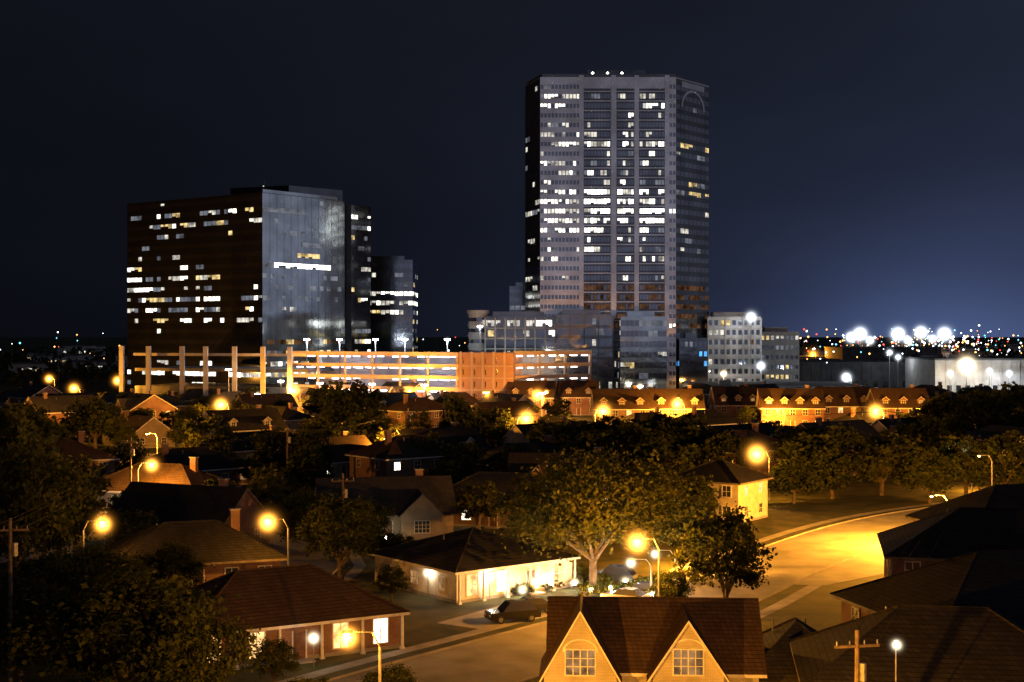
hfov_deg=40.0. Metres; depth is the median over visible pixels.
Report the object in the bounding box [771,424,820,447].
tree
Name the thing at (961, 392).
tree
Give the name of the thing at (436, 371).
parking garage
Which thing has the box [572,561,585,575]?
shrub
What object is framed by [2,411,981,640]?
overhead wires
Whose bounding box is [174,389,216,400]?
roof
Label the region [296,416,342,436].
tree
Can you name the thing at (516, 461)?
roof
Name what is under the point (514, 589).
shrub
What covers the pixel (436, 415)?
windows
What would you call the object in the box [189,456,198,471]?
chimney
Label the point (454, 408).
tree
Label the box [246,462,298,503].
tree
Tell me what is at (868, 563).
driveway
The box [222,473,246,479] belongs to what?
windows
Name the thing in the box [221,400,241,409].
tree
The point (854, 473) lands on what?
walls
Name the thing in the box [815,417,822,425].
chimney
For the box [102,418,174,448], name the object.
walls
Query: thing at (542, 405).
street lamp
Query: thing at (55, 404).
roof
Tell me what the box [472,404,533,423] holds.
walls
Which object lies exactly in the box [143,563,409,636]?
roof
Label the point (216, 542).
roof
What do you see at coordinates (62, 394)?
roof
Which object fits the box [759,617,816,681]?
roof
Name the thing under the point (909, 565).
windows
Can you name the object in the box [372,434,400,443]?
tree
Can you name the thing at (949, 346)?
distant town lights
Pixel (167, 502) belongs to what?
roof
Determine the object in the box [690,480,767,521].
walls
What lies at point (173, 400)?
roof
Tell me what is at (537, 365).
parking garage
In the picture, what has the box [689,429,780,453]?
roof
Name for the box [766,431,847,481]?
tree
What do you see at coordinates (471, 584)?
windows
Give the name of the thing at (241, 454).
walls
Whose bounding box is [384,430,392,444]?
chimney
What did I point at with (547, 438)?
chimney
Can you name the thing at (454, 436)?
roof
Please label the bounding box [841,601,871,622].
walls
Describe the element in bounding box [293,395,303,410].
walls
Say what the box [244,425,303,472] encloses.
tree
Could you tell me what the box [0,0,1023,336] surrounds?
sky
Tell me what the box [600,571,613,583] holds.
shrub
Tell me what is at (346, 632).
street lamp
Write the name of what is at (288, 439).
utility pole
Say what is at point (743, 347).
ledges and piers
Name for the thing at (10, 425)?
tree
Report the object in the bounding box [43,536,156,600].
tree
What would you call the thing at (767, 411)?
windows
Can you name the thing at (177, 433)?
tree
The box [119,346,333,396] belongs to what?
elevated parking frame
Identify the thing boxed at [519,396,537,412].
walls
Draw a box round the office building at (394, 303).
[371,256,417,351]
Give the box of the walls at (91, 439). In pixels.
[85,434,101,440]
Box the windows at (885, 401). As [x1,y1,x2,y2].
[874,400,922,414]
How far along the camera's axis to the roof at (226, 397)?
437.54 m
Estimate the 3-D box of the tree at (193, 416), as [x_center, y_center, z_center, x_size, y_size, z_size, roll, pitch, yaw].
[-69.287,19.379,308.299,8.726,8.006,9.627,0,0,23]
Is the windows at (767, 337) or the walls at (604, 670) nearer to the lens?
the walls at (604, 670)
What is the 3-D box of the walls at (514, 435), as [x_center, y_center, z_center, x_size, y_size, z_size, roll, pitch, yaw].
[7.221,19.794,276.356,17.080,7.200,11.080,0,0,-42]
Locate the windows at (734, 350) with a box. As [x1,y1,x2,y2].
[706,320,759,380]
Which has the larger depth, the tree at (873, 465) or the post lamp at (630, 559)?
the tree at (873, 465)
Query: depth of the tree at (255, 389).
456.41 m
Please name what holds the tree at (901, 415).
on the ground
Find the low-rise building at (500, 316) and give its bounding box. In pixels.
[485,312,554,351]
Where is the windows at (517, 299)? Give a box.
[510,289,524,309]
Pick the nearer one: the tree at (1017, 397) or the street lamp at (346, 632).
the street lamp at (346, 632)
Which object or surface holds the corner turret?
on the ground
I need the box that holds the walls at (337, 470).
[271,447,349,478]
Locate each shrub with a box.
[510,584,525,595]
[516,582,535,594]
[541,582,554,590]
[554,578,564,587]
[569,575,585,588]
[571,581,594,595]
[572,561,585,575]
[579,567,588,578]
[588,584,602,594]
[596,576,612,587]
[597,586,611,594]
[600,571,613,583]
[614,580,636,587]
[629,578,642,582]
[643,574,657,582]
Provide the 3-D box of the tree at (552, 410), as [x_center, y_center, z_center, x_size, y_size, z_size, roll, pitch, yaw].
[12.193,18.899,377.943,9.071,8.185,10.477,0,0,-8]
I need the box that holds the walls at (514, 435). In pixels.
[501,427,579,443]
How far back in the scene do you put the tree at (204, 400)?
436.02 m
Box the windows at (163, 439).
[121,437,166,444]
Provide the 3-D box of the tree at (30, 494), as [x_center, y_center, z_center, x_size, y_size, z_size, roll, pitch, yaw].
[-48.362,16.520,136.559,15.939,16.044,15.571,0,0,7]
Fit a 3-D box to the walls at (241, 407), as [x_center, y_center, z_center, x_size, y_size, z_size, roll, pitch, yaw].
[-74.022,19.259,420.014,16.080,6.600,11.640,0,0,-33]
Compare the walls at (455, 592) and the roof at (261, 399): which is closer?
the walls at (455, 592)
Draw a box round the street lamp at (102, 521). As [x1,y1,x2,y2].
[82,520,106,552]
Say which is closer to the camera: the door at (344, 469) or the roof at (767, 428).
the door at (344, 469)
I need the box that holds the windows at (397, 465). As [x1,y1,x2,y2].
[356,458,457,470]
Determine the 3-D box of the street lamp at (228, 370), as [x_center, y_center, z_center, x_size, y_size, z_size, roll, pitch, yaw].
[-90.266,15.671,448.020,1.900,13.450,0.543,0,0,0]
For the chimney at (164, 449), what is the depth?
226.17 m
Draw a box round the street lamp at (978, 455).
[976,454,992,485]
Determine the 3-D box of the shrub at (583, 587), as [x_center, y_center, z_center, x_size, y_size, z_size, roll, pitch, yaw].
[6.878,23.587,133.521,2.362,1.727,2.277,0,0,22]
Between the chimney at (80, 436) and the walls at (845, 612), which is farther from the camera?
the chimney at (80, 436)
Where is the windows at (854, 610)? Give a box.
[851,606,859,619]
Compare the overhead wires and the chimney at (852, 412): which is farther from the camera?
the chimney at (852, 412)
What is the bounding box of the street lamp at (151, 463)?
[138,462,153,481]
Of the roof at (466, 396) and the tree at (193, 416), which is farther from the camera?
the roof at (466, 396)
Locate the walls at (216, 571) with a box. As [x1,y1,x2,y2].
[109,561,280,589]
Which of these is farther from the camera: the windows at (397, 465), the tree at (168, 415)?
the tree at (168, 415)
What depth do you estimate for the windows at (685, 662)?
85.36 m
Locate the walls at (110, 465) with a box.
[10,460,114,498]
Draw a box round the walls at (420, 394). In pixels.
[390,384,430,396]
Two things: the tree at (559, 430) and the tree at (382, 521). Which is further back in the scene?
the tree at (559, 430)
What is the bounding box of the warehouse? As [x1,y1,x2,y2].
[904,354,1023,391]
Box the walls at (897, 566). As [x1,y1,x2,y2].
[884,559,939,576]
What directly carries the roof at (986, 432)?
on the walls
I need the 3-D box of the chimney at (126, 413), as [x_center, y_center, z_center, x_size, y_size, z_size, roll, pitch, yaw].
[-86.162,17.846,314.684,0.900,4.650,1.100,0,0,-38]
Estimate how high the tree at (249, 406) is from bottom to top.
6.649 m
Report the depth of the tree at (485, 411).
355.71 m
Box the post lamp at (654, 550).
[651,549,675,584]
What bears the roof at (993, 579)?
on the walls at (845, 612)
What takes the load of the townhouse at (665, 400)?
on the ground
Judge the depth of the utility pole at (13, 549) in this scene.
95.00 m
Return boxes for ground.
[0,337,1023,681]
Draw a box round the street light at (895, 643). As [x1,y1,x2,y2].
[894,639,898,681]
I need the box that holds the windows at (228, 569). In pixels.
[162,565,271,577]
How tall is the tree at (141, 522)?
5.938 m
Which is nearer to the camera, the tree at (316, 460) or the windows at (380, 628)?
the windows at (380, 628)
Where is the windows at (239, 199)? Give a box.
[127,195,370,391]
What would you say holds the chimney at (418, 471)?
on the walls at (422, 507)
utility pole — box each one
[0,518,28,681]
[122,436,139,481]
[279,426,294,466]
[332,473,353,566]
[402,408,414,428]
[834,629,879,681]
[892,408,903,433]
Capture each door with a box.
[192,569,204,585]
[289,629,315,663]
[341,465,346,476]
[385,520,392,538]
[484,513,499,528]
[526,568,545,595]
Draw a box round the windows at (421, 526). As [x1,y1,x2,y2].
[414,520,429,533]
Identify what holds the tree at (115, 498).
on the ground
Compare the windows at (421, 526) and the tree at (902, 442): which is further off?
the tree at (902, 442)
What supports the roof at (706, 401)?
on the walls
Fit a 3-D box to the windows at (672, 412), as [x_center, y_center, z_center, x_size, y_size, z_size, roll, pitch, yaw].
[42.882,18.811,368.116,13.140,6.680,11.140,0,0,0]
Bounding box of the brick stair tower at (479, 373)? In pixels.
[458,352,521,399]
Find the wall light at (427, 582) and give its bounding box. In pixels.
[427,570,428,596]
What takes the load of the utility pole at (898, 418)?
on the ground
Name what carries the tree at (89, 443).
on the ground
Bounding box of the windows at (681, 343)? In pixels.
[680,342,706,384]
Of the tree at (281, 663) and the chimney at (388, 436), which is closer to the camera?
the tree at (281, 663)
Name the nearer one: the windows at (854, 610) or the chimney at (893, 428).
the windows at (854, 610)
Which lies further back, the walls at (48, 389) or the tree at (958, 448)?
the walls at (48, 389)
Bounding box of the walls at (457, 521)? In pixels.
[453,506,539,527]
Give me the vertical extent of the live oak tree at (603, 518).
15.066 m
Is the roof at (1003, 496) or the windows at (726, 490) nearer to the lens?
the roof at (1003, 496)
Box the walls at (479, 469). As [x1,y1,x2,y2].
[466,466,485,477]
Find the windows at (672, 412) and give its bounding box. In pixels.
[649,401,696,415]
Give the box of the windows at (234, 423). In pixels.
[212,421,269,438]
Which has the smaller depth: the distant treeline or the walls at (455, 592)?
the walls at (455, 592)
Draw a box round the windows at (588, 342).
[557,318,611,387]
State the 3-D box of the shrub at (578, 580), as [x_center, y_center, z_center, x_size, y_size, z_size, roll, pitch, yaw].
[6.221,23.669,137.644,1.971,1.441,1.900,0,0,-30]
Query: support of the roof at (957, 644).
on the walls
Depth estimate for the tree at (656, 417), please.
260.40 m
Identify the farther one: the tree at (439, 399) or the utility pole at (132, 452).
the tree at (439, 399)
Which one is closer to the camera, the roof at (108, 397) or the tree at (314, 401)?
the tree at (314, 401)
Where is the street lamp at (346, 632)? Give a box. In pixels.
[341,630,381,681]
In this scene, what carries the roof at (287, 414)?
on the walls at (295, 425)
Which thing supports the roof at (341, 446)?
on the walls at (337, 470)
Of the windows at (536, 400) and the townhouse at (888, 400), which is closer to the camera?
the townhouse at (888, 400)
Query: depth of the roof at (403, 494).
173.99 m
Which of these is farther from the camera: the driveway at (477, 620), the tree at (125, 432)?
the tree at (125, 432)
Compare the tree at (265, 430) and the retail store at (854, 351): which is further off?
the retail store at (854, 351)
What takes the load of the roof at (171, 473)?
on the walls at (107, 495)
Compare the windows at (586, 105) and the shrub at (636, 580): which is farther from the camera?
the windows at (586, 105)
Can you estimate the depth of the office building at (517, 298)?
659.88 m
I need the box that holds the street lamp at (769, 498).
[754,451,770,500]
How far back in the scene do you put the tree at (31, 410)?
298.51 m
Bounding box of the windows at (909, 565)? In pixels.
[884,559,920,576]
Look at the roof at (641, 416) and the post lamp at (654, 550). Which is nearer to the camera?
the post lamp at (654, 550)
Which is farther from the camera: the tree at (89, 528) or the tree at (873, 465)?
the tree at (873, 465)
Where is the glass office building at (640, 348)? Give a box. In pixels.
[614,311,666,388]
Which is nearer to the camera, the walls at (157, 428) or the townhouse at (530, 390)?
the walls at (157, 428)
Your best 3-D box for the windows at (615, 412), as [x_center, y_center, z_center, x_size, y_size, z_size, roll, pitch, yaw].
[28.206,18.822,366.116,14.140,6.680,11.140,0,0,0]
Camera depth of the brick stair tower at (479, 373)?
432.10 m
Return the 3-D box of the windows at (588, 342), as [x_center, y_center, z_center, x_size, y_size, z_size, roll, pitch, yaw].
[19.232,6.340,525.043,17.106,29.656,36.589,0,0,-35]
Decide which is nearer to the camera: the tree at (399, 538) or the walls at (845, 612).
the walls at (845, 612)
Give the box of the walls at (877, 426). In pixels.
[872,421,885,431]
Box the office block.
[127,179,370,392]
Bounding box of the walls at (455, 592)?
[374,557,575,604]
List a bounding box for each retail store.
[682,380,869,387]
[799,360,904,387]
[824,344,941,359]
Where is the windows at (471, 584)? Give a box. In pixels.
[384,562,563,596]
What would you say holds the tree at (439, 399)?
on the ground
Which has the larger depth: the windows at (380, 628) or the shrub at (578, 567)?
the shrub at (578, 567)
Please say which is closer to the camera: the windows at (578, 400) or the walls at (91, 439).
the walls at (91, 439)
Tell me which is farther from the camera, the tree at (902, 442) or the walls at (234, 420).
the walls at (234, 420)
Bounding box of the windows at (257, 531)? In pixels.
[111,527,260,539]
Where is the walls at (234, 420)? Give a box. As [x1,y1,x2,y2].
[203,413,270,438]
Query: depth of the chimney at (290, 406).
360.08 m
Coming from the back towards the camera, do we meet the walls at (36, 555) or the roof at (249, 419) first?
the roof at (249, 419)
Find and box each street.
[2,512,365,638]
[278,502,941,681]
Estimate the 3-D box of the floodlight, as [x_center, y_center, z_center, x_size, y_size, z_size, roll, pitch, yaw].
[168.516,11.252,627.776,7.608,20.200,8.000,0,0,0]
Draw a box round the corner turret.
[467,310,488,351]
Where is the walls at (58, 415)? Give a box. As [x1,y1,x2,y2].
[27,399,68,422]
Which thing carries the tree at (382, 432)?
on the ground
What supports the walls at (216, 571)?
on the ground
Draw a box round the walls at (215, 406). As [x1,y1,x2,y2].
[199,404,232,412]
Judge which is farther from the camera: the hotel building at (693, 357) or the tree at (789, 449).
the hotel building at (693, 357)
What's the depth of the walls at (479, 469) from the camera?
237.74 m
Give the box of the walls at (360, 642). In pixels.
[148,615,404,670]
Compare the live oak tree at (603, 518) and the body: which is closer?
the live oak tree at (603, 518)
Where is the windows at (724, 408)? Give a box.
[710,398,755,411]
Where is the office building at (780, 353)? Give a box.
[762,327,798,380]
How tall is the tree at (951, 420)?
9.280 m
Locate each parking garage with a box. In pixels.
[292,351,457,394]
[513,350,591,400]
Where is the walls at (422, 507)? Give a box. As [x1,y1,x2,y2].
[321,495,452,539]
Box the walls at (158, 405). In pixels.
[117,396,175,424]
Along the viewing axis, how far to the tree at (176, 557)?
127.34 m
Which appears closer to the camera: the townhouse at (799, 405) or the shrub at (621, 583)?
the shrub at (621, 583)
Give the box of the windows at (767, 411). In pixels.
[758,401,819,424]
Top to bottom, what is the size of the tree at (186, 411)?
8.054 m
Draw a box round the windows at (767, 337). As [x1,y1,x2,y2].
[762,336,797,378]
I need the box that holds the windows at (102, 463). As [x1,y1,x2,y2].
[10,462,106,492]
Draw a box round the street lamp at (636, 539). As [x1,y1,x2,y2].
[633,538,659,596]
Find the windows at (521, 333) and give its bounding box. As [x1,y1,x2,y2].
[486,320,553,351]
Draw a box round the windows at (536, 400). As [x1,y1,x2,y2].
[514,391,554,410]
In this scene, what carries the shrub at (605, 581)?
on the ground
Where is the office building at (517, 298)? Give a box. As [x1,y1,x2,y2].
[509,282,524,311]
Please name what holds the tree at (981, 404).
on the ground
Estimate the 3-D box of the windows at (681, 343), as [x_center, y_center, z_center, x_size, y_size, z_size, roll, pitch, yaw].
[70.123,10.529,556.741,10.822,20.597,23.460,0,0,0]
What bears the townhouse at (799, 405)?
on the ground
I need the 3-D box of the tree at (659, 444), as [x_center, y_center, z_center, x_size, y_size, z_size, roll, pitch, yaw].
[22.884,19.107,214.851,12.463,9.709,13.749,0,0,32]
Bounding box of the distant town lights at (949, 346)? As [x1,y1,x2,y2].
[0,325,1022,387]
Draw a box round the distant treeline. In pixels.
[0,342,1023,387]
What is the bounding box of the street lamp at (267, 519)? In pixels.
[264,518,288,564]
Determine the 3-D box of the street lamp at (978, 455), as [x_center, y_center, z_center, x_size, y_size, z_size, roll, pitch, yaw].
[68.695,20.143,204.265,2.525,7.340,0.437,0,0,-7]
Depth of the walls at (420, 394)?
443.82 m
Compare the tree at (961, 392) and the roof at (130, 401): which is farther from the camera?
the tree at (961, 392)
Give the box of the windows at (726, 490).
[722,482,762,516]
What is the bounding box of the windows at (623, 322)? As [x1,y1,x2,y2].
[614,320,666,388]
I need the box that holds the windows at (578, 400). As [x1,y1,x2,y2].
[558,391,591,412]
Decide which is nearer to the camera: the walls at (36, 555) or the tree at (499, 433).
the walls at (36, 555)
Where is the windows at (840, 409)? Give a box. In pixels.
[825,399,868,412]
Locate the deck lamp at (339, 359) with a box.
[337,339,341,384]
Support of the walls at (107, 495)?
on the ground
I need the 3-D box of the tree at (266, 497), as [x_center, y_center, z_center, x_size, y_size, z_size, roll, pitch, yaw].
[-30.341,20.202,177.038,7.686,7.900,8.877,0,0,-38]
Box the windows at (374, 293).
[372,264,417,351]
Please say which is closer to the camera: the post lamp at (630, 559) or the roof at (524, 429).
the post lamp at (630, 559)
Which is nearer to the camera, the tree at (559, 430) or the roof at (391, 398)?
the tree at (559, 430)
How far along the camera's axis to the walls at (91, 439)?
326.10 m
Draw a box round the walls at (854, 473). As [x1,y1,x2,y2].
[795,425,886,475]
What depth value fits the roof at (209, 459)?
228.34 m
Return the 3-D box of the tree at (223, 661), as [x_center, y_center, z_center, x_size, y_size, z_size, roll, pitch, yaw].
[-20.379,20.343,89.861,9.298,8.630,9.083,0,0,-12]
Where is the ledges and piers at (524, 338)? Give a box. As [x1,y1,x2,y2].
[485,318,554,351]
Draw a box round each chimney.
[76,430,84,443]
[124,410,129,417]
[161,443,168,456]
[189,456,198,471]
[217,478,229,486]
[229,508,240,530]
[288,403,292,409]
[340,431,347,435]
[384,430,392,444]
[403,394,408,403]
[414,468,423,475]
[533,413,539,422]
[543,435,551,442]
[691,406,696,414]
[751,423,758,431]
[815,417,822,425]
[851,408,854,416]
[888,415,894,422]
[889,425,896,433]
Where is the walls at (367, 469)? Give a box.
[350,456,463,479]
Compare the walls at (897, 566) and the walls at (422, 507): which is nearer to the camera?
the walls at (897, 566)
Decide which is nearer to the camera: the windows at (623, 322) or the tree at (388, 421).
the tree at (388, 421)
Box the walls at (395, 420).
[384,411,445,429]
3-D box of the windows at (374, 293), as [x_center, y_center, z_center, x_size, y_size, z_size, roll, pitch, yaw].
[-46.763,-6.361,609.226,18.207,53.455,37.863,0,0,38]
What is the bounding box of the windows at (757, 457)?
[695,452,791,477]
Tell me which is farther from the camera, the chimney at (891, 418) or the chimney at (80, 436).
the chimney at (891, 418)
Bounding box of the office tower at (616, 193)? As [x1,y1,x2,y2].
[525,70,708,388]
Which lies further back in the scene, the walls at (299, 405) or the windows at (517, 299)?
the windows at (517, 299)
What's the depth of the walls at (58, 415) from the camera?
347.95 m
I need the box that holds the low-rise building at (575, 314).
[555,310,612,388]
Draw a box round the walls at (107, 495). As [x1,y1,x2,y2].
[98,492,121,511]
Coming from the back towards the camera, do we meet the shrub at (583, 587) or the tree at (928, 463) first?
the tree at (928, 463)
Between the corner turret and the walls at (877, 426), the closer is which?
the walls at (877, 426)
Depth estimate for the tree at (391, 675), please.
91.77 m
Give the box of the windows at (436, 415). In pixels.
[385,413,438,429]
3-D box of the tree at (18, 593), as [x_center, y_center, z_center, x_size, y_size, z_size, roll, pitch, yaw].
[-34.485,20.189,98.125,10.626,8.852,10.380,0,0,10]
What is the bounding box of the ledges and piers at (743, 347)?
[707,318,761,380]
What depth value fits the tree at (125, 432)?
292.71 m
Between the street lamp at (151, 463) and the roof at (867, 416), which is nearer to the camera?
the street lamp at (151, 463)
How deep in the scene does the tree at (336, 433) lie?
255.66 m
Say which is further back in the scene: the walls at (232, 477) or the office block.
the office block
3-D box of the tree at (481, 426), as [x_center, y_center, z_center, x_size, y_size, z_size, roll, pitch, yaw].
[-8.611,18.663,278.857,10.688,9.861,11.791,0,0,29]
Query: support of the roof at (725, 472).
on the walls at (753, 499)
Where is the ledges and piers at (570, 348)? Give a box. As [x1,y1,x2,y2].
[555,316,612,388]
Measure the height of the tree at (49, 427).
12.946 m
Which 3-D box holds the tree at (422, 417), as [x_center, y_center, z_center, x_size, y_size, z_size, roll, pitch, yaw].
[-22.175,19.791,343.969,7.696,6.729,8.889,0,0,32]
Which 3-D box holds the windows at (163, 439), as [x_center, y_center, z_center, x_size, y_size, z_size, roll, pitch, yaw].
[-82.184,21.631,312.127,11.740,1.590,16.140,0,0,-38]
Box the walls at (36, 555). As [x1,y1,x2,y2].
[0,535,72,562]
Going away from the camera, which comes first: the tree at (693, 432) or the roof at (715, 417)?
the tree at (693, 432)
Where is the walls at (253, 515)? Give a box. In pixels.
[106,492,269,543]
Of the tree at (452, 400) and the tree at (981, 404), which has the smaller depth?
the tree at (981, 404)
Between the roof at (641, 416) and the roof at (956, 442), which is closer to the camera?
the roof at (956, 442)
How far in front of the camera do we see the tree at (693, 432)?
238.38 m
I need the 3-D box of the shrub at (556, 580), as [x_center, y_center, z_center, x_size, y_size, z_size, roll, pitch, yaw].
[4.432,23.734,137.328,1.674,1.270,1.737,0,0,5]
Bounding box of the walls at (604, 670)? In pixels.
[544,615,758,681]
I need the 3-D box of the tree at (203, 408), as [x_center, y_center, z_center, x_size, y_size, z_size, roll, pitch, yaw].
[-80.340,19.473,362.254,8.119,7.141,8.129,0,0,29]
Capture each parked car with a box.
[484,599,540,623]
[520,596,546,612]
[597,564,638,581]
[600,587,652,596]
[617,581,663,593]
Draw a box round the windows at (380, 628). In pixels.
[207,617,388,662]
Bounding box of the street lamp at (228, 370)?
[225,369,231,390]
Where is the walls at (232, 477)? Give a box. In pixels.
[205,468,251,484]
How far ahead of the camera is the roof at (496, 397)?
408.56 m
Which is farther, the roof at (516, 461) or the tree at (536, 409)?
the tree at (536, 409)
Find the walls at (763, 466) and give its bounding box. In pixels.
[686,450,792,481]
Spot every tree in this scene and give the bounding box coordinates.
[0,407,60,496]
[0,428,110,578]
[0,545,122,641]
[0,552,241,681]
[0,565,98,681]
[2,413,88,452]
[2,478,107,555]
[7,401,58,422]
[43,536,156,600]
[46,453,115,480]
[58,396,125,448]
[65,470,113,544]
[80,418,103,444]
[95,508,160,543]
[100,438,153,471]
[106,490,123,513]
[111,424,138,446]
[114,391,126,401]
[117,595,264,681]
[125,536,213,586]
[131,409,153,416]
[137,407,154,416]
[158,408,180,427]
[166,416,203,446]
[174,406,200,420]
[178,413,244,450]
[182,411,212,437]
[184,398,198,409]
[192,403,214,418]
[197,395,209,406]
[202,478,235,486]
[209,442,239,457]
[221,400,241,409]
[232,453,269,482]
[239,403,255,408]
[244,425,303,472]
[245,385,267,393]
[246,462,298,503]
[246,637,301,681]
[249,472,299,532]
[253,428,276,463]
[267,483,339,553]
[270,398,290,406]
[280,444,335,494]
[285,427,335,472]
[287,676,329,681]
[292,490,385,578]
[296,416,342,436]
[298,396,309,407]
[301,383,339,415]
[317,378,388,430]
[324,430,350,436]
[337,413,384,443]
[345,496,397,553]
[357,661,418,681]
[364,409,393,425]
[369,528,413,559]
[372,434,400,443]
[372,564,410,601]
[376,422,404,440]
[403,409,434,428]
[434,396,449,405]
[437,392,476,427]
[449,394,464,406]
[455,480,501,529]
[467,413,496,442]
[472,407,490,414]
[474,406,516,438]
[483,424,513,447]
[485,437,727,589]
[487,474,581,544]
[523,418,576,446]
[532,404,540,412]
[539,397,573,417]
[545,413,581,420]
[558,430,620,452]
[575,414,626,442]
[588,420,655,468]
[621,434,701,482]
[624,411,687,444]
[630,488,694,544]
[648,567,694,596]
[649,415,715,464]
[656,500,721,573]
[667,472,720,515]
[668,501,777,597]
[691,429,757,468]
[734,405,760,421]
[736,417,760,423]
[761,420,780,430]
[762,419,783,431]
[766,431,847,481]
[767,457,828,503]
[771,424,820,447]
[802,422,889,486]
[803,446,865,498]
[851,443,909,495]
[869,428,923,484]
[895,409,921,417]
[896,415,956,457]
[898,446,964,503]
[905,391,970,430]
[930,414,973,442]
[933,434,1000,494]
[944,387,1021,432]
[956,430,1023,487]
[959,387,975,393]
[979,381,1023,428]
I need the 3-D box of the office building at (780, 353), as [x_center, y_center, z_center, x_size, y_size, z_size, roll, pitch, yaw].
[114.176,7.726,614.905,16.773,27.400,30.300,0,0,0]
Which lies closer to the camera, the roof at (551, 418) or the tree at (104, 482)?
the tree at (104, 482)
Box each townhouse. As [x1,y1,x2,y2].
[507,378,556,415]
[557,377,598,414]
[590,385,650,422]
[649,385,705,417]
[707,383,757,417]
[755,385,825,425]
[815,384,869,419]
[866,385,930,417]
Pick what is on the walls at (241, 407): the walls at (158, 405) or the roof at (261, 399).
the roof at (261, 399)
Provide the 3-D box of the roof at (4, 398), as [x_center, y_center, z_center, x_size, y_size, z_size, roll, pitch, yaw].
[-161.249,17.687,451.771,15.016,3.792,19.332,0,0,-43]
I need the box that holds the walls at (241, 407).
[235,397,296,410]
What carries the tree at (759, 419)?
on the ground
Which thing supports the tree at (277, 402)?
on the ground
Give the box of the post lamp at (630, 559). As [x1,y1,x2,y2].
[627,558,651,593]
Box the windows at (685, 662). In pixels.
[564,648,703,676]
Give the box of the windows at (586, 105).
[526,84,708,384]
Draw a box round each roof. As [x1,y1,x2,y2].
[0,390,16,402]
[7,384,61,398]
[24,395,103,413]
[35,392,98,399]
[35,438,119,461]
[96,520,286,568]
[98,392,132,403]
[100,481,274,525]
[102,462,241,492]
[107,413,172,432]
[110,392,177,410]
[123,446,252,471]
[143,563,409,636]
[160,394,193,406]
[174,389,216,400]
[201,391,246,404]
[202,408,286,431]
[224,430,274,452]
[233,393,298,408]
[266,405,311,420]
[271,435,371,463]
[293,390,310,400]
[298,414,346,423]
[315,475,457,517]
[344,434,455,460]
[368,526,580,574]
[369,392,417,406]
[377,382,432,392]
[378,397,448,411]
[395,426,491,451]
[427,392,478,405]
[453,471,537,505]
[471,441,566,465]
[473,401,539,417]
[478,392,540,409]
[495,421,588,446]
[507,453,624,488]
[522,416,572,423]
[538,592,766,681]
[607,412,689,425]
[664,459,773,484]
[674,409,747,425]
[680,383,710,394]
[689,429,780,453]
[704,396,708,408]
[706,422,778,436]
[737,384,779,387]
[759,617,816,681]
[776,419,885,446]
[789,605,1023,681]
[830,410,888,422]
[830,549,1023,624]
[868,417,917,432]
[877,507,1023,560]
[888,432,959,443]
[905,484,1023,520]
[914,384,956,395]
[955,386,992,393]
[957,425,1023,443]
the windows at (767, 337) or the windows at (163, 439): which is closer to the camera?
the windows at (163, 439)
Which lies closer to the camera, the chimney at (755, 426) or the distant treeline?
the chimney at (755, 426)
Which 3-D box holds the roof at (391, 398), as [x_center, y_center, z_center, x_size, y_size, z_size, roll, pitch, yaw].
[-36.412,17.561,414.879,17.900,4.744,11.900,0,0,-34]
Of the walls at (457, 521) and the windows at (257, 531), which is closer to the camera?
the windows at (257, 531)
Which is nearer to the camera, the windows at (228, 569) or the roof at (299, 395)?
the windows at (228, 569)
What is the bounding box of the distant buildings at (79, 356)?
[9,343,1023,373]
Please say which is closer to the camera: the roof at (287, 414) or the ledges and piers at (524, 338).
the roof at (287, 414)
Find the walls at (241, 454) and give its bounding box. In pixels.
[234,451,254,463]
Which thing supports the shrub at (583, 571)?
on the ground
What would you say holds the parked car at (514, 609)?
on the driveway at (477, 620)
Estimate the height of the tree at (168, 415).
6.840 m
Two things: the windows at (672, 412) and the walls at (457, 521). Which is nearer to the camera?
the walls at (457, 521)
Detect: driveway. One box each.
[438,605,515,629]
[763,541,883,584]
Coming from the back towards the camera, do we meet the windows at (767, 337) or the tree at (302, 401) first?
the windows at (767, 337)
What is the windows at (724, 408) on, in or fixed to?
in the townhouse at (727, 399)
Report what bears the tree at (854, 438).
on the ground
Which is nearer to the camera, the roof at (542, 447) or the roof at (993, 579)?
the roof at (993, 579)
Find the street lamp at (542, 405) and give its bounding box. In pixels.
[539,393,544,416]
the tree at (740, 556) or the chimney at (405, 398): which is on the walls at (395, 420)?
the chimney at (405, 398)
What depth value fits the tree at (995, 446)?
209.00 m
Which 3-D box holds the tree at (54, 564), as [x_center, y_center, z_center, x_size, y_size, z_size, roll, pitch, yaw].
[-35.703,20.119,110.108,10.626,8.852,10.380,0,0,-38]
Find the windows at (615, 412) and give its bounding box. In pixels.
[592,401,644,420]
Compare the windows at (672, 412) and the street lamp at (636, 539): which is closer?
the street lamp at (636, 539)
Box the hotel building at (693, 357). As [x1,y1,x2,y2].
[679,333,707,388]
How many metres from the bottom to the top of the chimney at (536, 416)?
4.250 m
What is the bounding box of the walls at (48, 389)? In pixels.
[9,386,59,403]
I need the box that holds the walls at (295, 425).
[284,420,302,430]
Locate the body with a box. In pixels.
[706,312,760,380]
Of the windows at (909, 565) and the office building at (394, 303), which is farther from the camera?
the office building at (394, 303)

